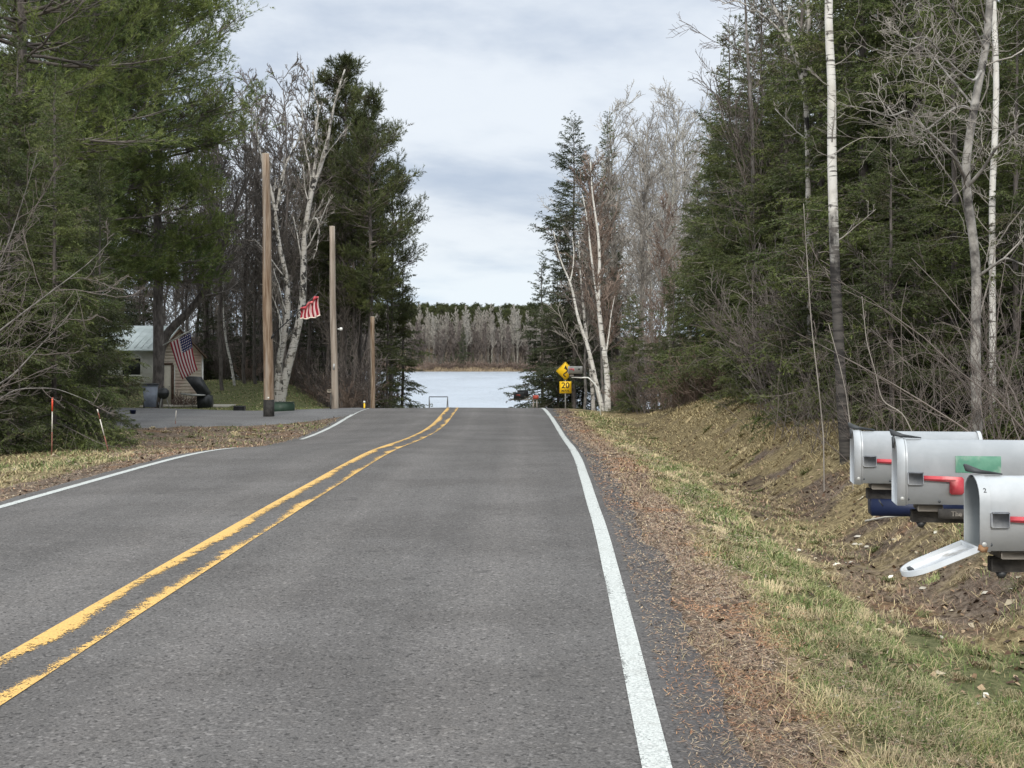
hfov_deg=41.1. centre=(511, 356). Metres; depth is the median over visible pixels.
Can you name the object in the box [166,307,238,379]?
shrub
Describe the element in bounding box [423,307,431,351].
aspen tree
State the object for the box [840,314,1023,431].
shrub
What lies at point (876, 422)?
shrub
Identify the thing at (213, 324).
spruce tree
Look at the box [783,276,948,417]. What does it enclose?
shrub
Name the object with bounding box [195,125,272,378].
bare tree
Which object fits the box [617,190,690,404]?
bare tree
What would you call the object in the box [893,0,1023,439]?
fir tree
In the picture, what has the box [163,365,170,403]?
door
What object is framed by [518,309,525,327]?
pine tree
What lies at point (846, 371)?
shrub
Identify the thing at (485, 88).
sky
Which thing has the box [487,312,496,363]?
aspen tree
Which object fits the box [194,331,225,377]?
shrub
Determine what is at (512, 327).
aspen tree
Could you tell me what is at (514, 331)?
aspen tree
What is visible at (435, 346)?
aspen tree
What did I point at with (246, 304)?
bare tree
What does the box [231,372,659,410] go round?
water
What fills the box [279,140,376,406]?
red pine
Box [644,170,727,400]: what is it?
spruce tree
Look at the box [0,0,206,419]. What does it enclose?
pine tree
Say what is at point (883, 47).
fir tree
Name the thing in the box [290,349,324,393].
shrub
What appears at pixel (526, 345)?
aspen tree
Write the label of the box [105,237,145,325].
spruce tree
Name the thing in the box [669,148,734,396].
spruce tree
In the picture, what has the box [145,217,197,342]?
bare tree
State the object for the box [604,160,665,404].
bare tree
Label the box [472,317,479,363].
aspen tree
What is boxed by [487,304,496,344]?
aspen tree
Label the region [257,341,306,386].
shrub
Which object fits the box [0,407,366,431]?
driveway
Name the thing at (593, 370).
birch tree
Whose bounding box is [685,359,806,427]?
shrub
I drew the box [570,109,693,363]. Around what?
aspen tree
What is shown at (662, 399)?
shrub
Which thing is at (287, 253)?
bare tree
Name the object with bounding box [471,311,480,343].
aspen tree
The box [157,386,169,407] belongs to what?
kettle grill
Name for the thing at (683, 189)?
aspen tree
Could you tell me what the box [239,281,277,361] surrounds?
spruce tree
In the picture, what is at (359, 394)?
shrub
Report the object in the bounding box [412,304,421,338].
aspen tree
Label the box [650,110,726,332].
aspen tree
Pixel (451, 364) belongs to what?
shrub
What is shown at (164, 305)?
bare tree
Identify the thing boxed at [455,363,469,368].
shrub
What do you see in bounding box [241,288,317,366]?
shrub
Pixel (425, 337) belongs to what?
aspen tree
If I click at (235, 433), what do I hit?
straw clumps
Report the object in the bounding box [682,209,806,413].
shrub
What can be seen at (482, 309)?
pine tree
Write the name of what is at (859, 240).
fir tree
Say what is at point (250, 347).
spruce tree
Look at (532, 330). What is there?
aspen tree
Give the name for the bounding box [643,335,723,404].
shrub
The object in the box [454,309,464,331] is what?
pine tree
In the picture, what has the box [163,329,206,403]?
shed
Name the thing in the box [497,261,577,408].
spruce tree
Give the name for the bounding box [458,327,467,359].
aspen tree
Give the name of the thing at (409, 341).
aspen tree
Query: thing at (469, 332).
aspen tree
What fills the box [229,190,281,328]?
bare tree
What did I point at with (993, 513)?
mailbox
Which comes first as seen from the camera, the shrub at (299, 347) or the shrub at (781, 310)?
the shrub at (781, 310)
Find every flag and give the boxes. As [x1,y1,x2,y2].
[163,329,197,378]
[271,292,319,338]
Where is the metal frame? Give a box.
[429,396,447,407]
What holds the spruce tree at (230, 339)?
on the ground at (922, 539)
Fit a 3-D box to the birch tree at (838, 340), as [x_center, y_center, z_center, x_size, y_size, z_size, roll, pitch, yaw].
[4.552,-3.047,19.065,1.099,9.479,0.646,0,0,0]
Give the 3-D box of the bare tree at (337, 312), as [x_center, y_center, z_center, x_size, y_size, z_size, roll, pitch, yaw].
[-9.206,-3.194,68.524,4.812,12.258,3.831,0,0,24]
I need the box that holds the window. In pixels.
[121,357,141,375]
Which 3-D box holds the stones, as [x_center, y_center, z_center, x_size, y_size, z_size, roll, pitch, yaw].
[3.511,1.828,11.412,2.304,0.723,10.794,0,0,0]
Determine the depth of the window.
66.96 m
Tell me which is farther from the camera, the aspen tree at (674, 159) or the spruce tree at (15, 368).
the aspen tree at (674, 159)
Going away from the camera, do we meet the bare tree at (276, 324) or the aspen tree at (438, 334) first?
the bare tree at (276, 324)
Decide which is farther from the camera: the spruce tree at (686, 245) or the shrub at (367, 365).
the shrub at (367, 365)
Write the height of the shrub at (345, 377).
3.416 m
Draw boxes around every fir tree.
[714,0,825,392]
[729,0,1001,442]
[732,0,885,425]
[766,0,1020,423]
[778,10,880,381]
[791,115,970,431]
[792,0,934,333]
[826,1,935,163]
[841,0,1022,410]
[843,0,1023,429]
[867,0,1023,413]
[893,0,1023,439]
[913,0,1023,427]
[951,1,1023,419]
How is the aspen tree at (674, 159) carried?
on the ground at (922, 539)
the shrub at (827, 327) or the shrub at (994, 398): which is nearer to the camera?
the shrub at (994, 398)
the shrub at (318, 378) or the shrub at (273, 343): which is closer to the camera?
the shrub at (318, 378)
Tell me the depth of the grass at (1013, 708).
9.44 m
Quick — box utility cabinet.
[274,402,294,411]
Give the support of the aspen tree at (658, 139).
on the ground at (922, 539)
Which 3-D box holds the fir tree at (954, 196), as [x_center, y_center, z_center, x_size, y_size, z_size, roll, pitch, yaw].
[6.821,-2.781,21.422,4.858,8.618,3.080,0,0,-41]
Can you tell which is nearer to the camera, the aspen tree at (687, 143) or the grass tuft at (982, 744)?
the grass tuft at (982, 744)
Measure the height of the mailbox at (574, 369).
0.254 m
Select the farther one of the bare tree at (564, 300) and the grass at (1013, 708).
the bare tree at (564, 300)
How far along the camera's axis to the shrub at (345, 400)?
60.97 m
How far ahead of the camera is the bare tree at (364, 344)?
77.66 m
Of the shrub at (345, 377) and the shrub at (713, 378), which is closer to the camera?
the shrub at (713, 378)
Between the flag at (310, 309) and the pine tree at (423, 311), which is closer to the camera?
the flag at (310, 309)
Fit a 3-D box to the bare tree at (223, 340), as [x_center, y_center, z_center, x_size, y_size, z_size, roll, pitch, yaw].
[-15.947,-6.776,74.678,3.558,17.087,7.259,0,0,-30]
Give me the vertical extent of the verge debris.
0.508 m
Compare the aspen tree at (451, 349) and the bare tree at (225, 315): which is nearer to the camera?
the bare tree at (225, 315)
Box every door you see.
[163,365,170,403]
[848,423,874,484]
[889,429,920,505]
[900,540,979,576]
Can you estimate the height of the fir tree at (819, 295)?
4.735 m
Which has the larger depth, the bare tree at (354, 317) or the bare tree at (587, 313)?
the bare tree at (354, 317)
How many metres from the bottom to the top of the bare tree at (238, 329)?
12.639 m
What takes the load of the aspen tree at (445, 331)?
on the ground at (922, 539)
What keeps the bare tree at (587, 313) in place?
on the ground at (922, 539)
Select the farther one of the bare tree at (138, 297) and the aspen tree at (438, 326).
the aspen tree at (438, 326)
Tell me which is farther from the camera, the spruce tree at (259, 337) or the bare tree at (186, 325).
the spruce tree at (259, 337)
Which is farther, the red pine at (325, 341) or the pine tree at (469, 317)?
the pine tree at (469, 317)
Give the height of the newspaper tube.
0.099 m
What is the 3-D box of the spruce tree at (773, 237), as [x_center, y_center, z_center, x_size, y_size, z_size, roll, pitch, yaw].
[6.548,-3.269,32.858,3.443,9.632,5.430,0,0,23]
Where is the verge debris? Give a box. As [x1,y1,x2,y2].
[0,416,1022,767]
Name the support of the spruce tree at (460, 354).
on the ground at (922, 539)
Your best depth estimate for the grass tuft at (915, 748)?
6.02 m
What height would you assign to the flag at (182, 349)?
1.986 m
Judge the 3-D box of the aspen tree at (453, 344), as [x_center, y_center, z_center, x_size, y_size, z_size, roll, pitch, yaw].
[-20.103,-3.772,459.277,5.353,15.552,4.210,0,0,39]
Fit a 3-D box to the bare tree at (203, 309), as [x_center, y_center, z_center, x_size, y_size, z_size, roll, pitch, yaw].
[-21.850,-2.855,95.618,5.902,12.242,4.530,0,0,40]
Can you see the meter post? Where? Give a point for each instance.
(328, 390)
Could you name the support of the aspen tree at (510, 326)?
on the ground at (922, 539)
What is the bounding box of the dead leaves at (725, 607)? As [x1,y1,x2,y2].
[577,398,1023,767]
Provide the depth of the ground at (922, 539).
13.34 m
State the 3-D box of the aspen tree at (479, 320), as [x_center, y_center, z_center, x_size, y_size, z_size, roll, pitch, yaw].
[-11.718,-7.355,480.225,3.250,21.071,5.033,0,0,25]
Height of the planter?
0.188 m
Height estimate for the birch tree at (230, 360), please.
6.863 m
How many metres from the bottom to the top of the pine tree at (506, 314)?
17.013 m
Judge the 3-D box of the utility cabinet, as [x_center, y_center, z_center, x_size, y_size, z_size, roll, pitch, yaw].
[-7.697,1.749,46.200,0.660,0.412,0.530,0,0,-6]
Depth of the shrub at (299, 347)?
76.25 m
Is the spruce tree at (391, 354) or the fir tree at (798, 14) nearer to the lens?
the fir tree at (798, 14)
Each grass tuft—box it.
[853,689,889,713]
[900,740,940,762]
[959,732,996,753]
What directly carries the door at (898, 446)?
in the mailbox at (930, 471)
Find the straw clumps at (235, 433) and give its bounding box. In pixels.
[0,424,284,482]
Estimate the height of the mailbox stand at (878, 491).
1.744 m
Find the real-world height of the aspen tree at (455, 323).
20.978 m
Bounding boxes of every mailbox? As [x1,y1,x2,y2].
[514,392,523,397]
[517,390,527,395]
[568,366,581,373]
[848,423,982,484]
[889,429,1023,505]
[900,464,1023,576]
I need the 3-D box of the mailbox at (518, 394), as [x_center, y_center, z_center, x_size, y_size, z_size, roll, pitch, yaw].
[0.288,1.624,56.998,0.438,0.261,0.205,0,0,0]
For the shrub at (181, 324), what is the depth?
87.53 m
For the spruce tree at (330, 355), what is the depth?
79.94 m
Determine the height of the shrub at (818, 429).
1.641 m
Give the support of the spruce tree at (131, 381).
on the ground at (922, 539)
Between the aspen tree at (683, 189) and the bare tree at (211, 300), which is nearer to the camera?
the bare tree at (211, 300)
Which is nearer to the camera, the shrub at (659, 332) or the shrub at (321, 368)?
the shrub at (659, 332)
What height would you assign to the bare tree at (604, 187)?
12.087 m
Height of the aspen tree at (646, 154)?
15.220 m
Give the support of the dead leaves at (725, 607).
on the ground at (922, 539)
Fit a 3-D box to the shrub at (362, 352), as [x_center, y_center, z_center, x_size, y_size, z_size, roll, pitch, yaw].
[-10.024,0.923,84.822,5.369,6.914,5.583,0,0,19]
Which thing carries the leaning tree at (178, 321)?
on the ground at (922, 539)
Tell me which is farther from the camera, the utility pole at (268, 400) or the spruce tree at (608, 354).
the spruce tree at (608, 354)
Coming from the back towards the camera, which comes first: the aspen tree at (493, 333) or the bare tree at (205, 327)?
the aspen tree at (493, 333)
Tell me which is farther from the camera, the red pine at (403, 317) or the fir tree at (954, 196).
the red pine at (403, 317)
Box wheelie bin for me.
[142,383,158,407]
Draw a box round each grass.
[0,416,344,499]
[106,379,328,410]
[553,394,1023,767]
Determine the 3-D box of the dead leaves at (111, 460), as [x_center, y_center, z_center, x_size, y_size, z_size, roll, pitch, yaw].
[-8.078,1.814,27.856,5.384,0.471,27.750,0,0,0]
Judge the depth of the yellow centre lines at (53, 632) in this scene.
9.39 m
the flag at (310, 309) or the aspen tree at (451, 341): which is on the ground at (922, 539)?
the aspen tree at (451, 341)
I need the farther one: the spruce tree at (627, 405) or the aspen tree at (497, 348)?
the aspen tree at (497, 348)
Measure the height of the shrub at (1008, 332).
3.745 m
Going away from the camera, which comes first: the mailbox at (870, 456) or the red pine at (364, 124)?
the mailbox at (870, 456)
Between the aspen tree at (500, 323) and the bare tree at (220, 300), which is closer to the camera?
the bare tree at (220, 300)
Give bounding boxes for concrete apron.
[139,404,235,407]
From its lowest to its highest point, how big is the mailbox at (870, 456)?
0.289 m
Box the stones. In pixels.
[737,496,1020,706]
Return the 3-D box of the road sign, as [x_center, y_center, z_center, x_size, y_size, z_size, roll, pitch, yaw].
[2.349,1.518,60.020,0.797,2.532,0.055,0,0,0]
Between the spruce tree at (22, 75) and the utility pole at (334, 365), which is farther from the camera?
the utility pole at (334, 365)
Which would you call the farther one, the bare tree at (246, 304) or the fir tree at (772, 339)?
the bare tree at (246, 304)
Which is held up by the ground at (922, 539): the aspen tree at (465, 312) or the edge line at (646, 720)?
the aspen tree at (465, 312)
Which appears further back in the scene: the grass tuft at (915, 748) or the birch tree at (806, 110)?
the birch tree at (806, 110)
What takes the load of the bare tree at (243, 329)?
on the ground at (922, 539)
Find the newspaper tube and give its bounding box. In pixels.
[868,499,963,515]
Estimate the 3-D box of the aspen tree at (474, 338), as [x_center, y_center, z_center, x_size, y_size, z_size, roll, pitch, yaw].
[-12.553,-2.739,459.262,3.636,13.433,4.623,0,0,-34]
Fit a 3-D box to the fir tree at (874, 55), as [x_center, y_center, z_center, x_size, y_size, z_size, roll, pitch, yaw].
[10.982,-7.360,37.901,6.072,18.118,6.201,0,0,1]
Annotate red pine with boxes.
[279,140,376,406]
[285,51,404,407]
[318,80,425,407]
[334,125,398,404]
[360,155,431,406]
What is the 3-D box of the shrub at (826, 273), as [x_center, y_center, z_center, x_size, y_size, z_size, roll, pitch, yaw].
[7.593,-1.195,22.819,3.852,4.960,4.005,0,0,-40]
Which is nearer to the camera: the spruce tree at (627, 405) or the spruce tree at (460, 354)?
the spruce tree at (627, 405)
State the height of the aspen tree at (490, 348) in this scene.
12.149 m
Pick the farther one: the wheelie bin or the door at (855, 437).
the wheelie bin
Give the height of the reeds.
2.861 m
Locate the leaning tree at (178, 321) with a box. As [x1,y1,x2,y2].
[164,143,258,358]
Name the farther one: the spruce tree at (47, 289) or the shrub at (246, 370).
the shrub at (246, 370)
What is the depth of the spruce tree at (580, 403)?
65.53 m
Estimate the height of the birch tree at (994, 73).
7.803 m
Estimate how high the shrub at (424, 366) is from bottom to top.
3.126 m
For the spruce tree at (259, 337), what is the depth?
81.98 m
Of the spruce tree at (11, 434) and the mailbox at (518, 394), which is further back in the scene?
the mailbox at (518, 394)
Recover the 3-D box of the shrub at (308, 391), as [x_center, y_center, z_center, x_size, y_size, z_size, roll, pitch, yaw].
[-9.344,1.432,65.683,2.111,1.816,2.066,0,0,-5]
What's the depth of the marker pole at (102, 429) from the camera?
26.19 m
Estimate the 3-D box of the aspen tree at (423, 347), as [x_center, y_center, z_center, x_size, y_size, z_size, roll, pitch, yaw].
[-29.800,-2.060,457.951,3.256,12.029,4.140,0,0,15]
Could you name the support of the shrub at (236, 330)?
on the ground at (922, 539)
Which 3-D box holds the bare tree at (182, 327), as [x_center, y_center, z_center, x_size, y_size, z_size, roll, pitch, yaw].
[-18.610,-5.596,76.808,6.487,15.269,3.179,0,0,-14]
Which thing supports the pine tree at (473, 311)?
on the ground at (922, 539)
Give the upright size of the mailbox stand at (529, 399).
0.769 m
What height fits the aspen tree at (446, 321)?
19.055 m
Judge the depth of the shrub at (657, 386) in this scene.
49.99 m
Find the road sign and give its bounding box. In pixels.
[556,362,570,407]
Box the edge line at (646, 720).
[542,408,671,767]
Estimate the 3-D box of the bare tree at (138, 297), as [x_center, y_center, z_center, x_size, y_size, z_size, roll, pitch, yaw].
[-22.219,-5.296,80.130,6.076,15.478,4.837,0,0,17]
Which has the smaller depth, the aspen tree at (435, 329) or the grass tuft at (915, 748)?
the grass tuft at (915, 748)
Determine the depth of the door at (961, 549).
4.67 m
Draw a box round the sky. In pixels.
[0,0,1021,336]
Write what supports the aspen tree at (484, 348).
on the ground at (922, 539)
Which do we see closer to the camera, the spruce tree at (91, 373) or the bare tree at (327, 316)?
the spruce tree at (91, 373)
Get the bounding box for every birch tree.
[222,277,238,385]
[243,69,351,401]
[543,227,603,410]
[571,238,594,409]
[582,162,625,410]
[718,0,848,420]
[801,0,875,464]
[959,0,1005,435]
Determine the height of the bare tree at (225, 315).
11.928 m
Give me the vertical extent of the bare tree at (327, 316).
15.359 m
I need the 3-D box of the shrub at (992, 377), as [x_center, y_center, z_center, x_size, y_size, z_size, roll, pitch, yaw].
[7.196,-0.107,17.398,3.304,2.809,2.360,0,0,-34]
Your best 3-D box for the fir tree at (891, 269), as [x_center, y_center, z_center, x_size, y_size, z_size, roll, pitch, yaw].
[5.692,-0.993,20.544,2.057,5.274,2.868,0,0,-41]
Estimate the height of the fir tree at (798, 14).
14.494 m
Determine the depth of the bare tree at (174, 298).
95.33 m
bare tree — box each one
[0,122,144,430]
[106,192,175,325]
[122,148,233,330]
[143,148,210,333]
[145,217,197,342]
[147,144,192,325]
[149,73,251,345]
[149,108,244,379]
[164,209,196,333]
[172,131,262,379]
[175,80,261,379]
[176,80,273,389]
[184,285,239,341]
[189,159,232,370]
[192,235,242,345]
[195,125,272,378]
[198,69,300,383]
[204,67,294,380]
[207,88,312,383]
[209,210,280,372]
[210,207,261,355]
[224,121,302,349]
[225,108,318,376]
[228,52,351,395]
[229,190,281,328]
[239,202,296,342]
[249,56,348,392]
[250,90,332,384]
[259,107,367,406]
[274,141,328,399]
[282,198,351,354]
[299,193,359,352]
[306,162,380,407]
[337,245,398,383]
[544,147,631,409]
[549,231,579,390]
[559,150,635,402]
[567,170,626,410]
[578,136,655,382]
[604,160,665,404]
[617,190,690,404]
[669,0,823,389]
[673,0,869,248]
[882,0,1023,190]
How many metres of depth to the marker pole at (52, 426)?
24.59 m
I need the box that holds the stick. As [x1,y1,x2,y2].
[865,516,903,521]
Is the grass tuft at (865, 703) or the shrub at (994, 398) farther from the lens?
the shrub at (994, 398)
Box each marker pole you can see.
[51,399,52,455]
[97,409,108,451]
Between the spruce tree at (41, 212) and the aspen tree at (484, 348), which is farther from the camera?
the aspen tree at (484, 348)
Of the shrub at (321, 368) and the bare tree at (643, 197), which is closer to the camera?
the bare tree at (643, 197)
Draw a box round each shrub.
[148,295,221,341]
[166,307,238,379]
[184,299,246,377]
[189,320,248,376]
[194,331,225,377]
[201,330,279,379]
[207,343,241,378]
[214,306,290,350]
[228,306,274,375]
[232,351,262,381]
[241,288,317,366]
[247,330,319,378]
[256,283,339,387]
[256,344,277,380]
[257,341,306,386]
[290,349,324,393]
[293,336,363,401]
[296,353,348,407]
[297,367,339,402]
[316,334,393,379]
[316,378,362,407]
[329,373,380,407]
[330,344,402,407]
[338,334,404,400]
[349,369,400,407]
[352,362,409,406]
[419,363,431,369]
[441,360,456,368]
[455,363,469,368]
[508,359,520,369]
[547,359,620,406]
[577,315,648,393]
[593,321,682,408]
[599,369,644,411]
[601,375,644,409]
[612,349,672,413]
[634,292,704,397]
[635,356,669,408]
[637,348,715,407]
[640,388,683,412]
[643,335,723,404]
[648,373,698,409]
[663,341,727,399]
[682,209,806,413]
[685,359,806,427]
[689,262,825,413]
[696,350,742,393]
[714,324,821,439]
[749,343,861,447]
[757,304,899,430]
[761,234,887,416]
[768,355,897,453]
[770,348,950,463]
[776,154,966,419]
[779,211,1023,438]
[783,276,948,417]
[792,209,1023,431]
[805,158,1023,422]
[833,265,1023,431]
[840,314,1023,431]
[841,273,1023,439]
[897,305,1023,439]
[934,257,1023,439]
[939,211,1023,423]
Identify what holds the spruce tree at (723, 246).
on the ground at (922, 539)
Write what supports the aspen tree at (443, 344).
on the ground at (922, 539)
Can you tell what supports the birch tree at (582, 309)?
on the ground at (922, 539)
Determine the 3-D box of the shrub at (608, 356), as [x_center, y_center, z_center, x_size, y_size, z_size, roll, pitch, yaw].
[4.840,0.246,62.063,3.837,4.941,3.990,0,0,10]
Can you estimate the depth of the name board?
5.50 m
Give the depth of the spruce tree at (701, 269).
38.91 m
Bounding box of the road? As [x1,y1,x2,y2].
[0,407,762,767]
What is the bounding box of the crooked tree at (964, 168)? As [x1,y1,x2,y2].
[810,0,1023,438]
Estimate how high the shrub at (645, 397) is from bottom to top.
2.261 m
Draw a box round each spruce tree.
[0,33,97,424]
[0,80,146,452]
[0,103,73,454]
[0,127,73,454]
[5,65,136,428]
[5,78,79,405]
[44,232,150,423]
[50,153,145,445]
[102,238,148,325]
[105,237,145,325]
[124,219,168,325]
[191,294,231,379]
[205,284,248,379]
[227,287,262,380]
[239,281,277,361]
[251,301,281,381]
[280,283,318,384]
[290,288,330,403]
[311,317,339,397]
[346,334,365,406]
[366,239,435,407]
[366,248,408,407]
[456,325,470,367]
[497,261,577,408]
[524,266,589,408]
[527,111,614,408]
[541,275,603,409]
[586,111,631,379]
[587,251,648,410]
[598,293,660,413]
[630,23,746,401]
[631,265,691,410]
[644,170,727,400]
[650,84,739,405]
[654,0,796,393]
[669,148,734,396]
[693,60,775,404]
[699,0,816,393]
[706,184,785,411]
[712,26,827,406]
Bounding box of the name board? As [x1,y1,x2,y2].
[938,509,963,518]
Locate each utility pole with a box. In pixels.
[262,153,273,416]
[329,226,342,408]
[370,317,374,407]
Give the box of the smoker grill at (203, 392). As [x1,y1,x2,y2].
[180,376,213,407]
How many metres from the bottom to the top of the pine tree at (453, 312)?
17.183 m
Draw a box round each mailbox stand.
[511,397,537,407]
[569,374,600,414]
[866,483,891,498]
[910,504,963,527]
[987,551,1023,577]
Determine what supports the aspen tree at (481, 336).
on the ground at (922, 539)
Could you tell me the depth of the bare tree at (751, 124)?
33.72 m
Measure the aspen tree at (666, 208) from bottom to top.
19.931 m
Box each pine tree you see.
[0,0,192,291]
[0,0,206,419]
[0,0,224,346]
[58,0,283,407]
[412,305,430,333]
[428,308,437,346]
[429,306,438,344]
[434,305,452,326]
[449,307,457,333]
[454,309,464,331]
[459,311,472,329]
[470,307,487,326]
[471,306,479,335]
[483,304,497,325]
[488,307,499,328]
[496,309,512,330]
[500,302,509,309]
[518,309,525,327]
[519,306,534,329]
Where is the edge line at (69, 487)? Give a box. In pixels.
[0,408,368,507]
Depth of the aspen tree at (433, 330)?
459.32 m
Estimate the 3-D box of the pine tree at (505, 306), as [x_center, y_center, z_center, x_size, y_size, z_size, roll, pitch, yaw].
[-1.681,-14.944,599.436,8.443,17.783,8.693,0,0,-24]
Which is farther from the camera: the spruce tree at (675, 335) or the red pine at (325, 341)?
the red pine at (325, 341)
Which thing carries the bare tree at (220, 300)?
on the ground at (922, 539)
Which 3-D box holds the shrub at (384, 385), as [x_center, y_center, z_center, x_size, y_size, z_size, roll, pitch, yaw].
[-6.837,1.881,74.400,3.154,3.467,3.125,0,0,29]
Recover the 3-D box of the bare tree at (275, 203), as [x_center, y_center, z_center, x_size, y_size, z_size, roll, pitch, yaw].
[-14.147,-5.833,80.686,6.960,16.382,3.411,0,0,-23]
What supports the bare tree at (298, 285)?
on the ground at (922, 539)
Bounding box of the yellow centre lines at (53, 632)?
[0,407,457,704]
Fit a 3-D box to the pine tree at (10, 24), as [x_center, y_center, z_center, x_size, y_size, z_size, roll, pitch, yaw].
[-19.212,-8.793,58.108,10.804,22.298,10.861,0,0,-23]
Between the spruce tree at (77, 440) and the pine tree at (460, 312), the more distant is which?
the pine tree at (460, 312)
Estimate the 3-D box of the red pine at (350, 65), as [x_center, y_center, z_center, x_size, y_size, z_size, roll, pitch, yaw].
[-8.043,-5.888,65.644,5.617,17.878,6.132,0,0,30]
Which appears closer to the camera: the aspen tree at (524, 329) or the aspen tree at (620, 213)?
the aspen tree at (620, 213)
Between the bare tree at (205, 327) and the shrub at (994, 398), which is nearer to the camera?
the shrub at (994, 398)
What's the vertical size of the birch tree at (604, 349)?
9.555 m
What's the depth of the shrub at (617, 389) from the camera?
56.25 m
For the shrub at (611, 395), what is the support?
on the ground at (922, 539)
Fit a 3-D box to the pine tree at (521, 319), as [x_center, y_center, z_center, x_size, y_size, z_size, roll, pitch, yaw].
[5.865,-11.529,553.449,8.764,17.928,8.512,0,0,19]
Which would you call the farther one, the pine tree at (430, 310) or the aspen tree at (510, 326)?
the pine tree at (430, 310)
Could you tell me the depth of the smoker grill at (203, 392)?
54.68 m
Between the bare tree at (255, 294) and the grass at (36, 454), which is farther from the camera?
the bare tree at (255, 294)
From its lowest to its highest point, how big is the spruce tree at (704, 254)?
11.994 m
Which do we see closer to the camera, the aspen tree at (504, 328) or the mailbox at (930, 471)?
the mailbox at (930, 471)
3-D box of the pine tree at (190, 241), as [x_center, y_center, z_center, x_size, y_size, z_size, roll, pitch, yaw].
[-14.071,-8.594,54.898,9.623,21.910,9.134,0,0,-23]
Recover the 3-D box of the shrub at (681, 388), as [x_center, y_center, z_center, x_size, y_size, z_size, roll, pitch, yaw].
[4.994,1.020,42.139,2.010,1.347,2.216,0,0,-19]
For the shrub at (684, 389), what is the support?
on the ground at (922, 539)
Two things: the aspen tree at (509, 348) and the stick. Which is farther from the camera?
the aspen tree at (509, 348)
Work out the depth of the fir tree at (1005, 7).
25.03 m
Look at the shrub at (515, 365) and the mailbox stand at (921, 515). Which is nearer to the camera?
the mailbox stand at (921, 515)
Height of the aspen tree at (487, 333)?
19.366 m
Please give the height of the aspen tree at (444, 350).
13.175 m
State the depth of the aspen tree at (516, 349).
464.40 m
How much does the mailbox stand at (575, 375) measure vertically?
1.500 m
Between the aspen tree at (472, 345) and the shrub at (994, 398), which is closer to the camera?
the shrub at (994, 398)
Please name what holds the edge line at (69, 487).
on the road
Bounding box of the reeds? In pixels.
[399,365,532,371]
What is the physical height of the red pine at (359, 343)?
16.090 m
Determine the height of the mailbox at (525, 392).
0.261 m
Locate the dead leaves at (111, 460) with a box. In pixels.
[0,417,334,499]
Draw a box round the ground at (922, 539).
[0,337,1023,767]
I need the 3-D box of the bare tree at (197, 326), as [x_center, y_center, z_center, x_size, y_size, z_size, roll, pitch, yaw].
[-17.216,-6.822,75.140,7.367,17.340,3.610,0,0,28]
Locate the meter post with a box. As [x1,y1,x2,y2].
[327,389,331,408]
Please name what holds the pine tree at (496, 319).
on the ground at (922, 539)
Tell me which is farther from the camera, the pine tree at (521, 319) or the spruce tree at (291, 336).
the pine tree at (521, 319)
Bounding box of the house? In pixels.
[104,326,186,389]
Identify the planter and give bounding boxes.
[233,406,245,410]
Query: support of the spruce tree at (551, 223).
on the ground at (922, 539)
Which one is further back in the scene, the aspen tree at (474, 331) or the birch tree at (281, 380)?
the aspen tree at (474, 331)
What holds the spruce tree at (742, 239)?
on the ground at (922, 539)
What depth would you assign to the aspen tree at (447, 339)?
467.40 m
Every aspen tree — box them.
[405,323,415,357]
[411,320,425,361]
[411,329,421,359]
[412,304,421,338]
[418,313,425,357]
[421,324,427,362]
[421,332,426,361]
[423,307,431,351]
[425,311,432,355]
[426,322,431,361]
[429,312,437,345]
[430,332,439,360]
[431,316,437,363]
[434,330,441,364]
[436,314,441,363]
[437,329,448,362]
[439,315,443,362]
[439,330,446,361]
[440,313,448,343]
[443,314,448,359]
[446,321,455,366]
[446,322,458,360]
[446,329,457,360]
[449,328,457,359]
[451,306,458,360]
[453,321,464,359]
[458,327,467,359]
[460,306,468,360]
[463,310,472,358]
[467,314,472,363]
[467,323,479,356]
[469,328,480,361]
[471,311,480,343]
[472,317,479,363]
[474,330,484,362]
[476,306,482,358]
[479,323,485,361]
[480,320,489,361]
[484,311,491,361]
[484,314,492,365]
[486,332,492,362]
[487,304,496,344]
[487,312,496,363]
[488,315,499,360]
[492,328,504,363]
[495,306,505,363]
[499,326,506,361]
[502,324,513,362]
[503,321,510,359]
[508,312,515,361]
[510,305,517,361]
[511,310,522,357]
[512,336,519,362]
[513,317,523,361]
[518,327,524,361]
[521,313,530,344]
[521,340,532,361]
[529,316,537,345]
[538,79,687,339]
[545,127,683,359]
[558,149,681,403]
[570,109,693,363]
[576,78,725,398]
[585,101,708,408]
[619,88,707,345]
[620,133,705,402]
[621,91,725,341]
[625,131,706,338]
[634,87,747,283]
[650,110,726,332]
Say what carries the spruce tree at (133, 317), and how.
on the ground at (922, 539)
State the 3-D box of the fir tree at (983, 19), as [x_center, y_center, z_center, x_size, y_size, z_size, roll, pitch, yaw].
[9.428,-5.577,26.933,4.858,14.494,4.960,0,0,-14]
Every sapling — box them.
[799,204,827,490]
[823,299,911,488]
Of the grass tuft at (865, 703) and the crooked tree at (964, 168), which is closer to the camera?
the grass tuft at (865, 703)
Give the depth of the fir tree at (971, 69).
28.73 m
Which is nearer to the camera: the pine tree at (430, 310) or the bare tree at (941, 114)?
the bare tree at (941, 114)

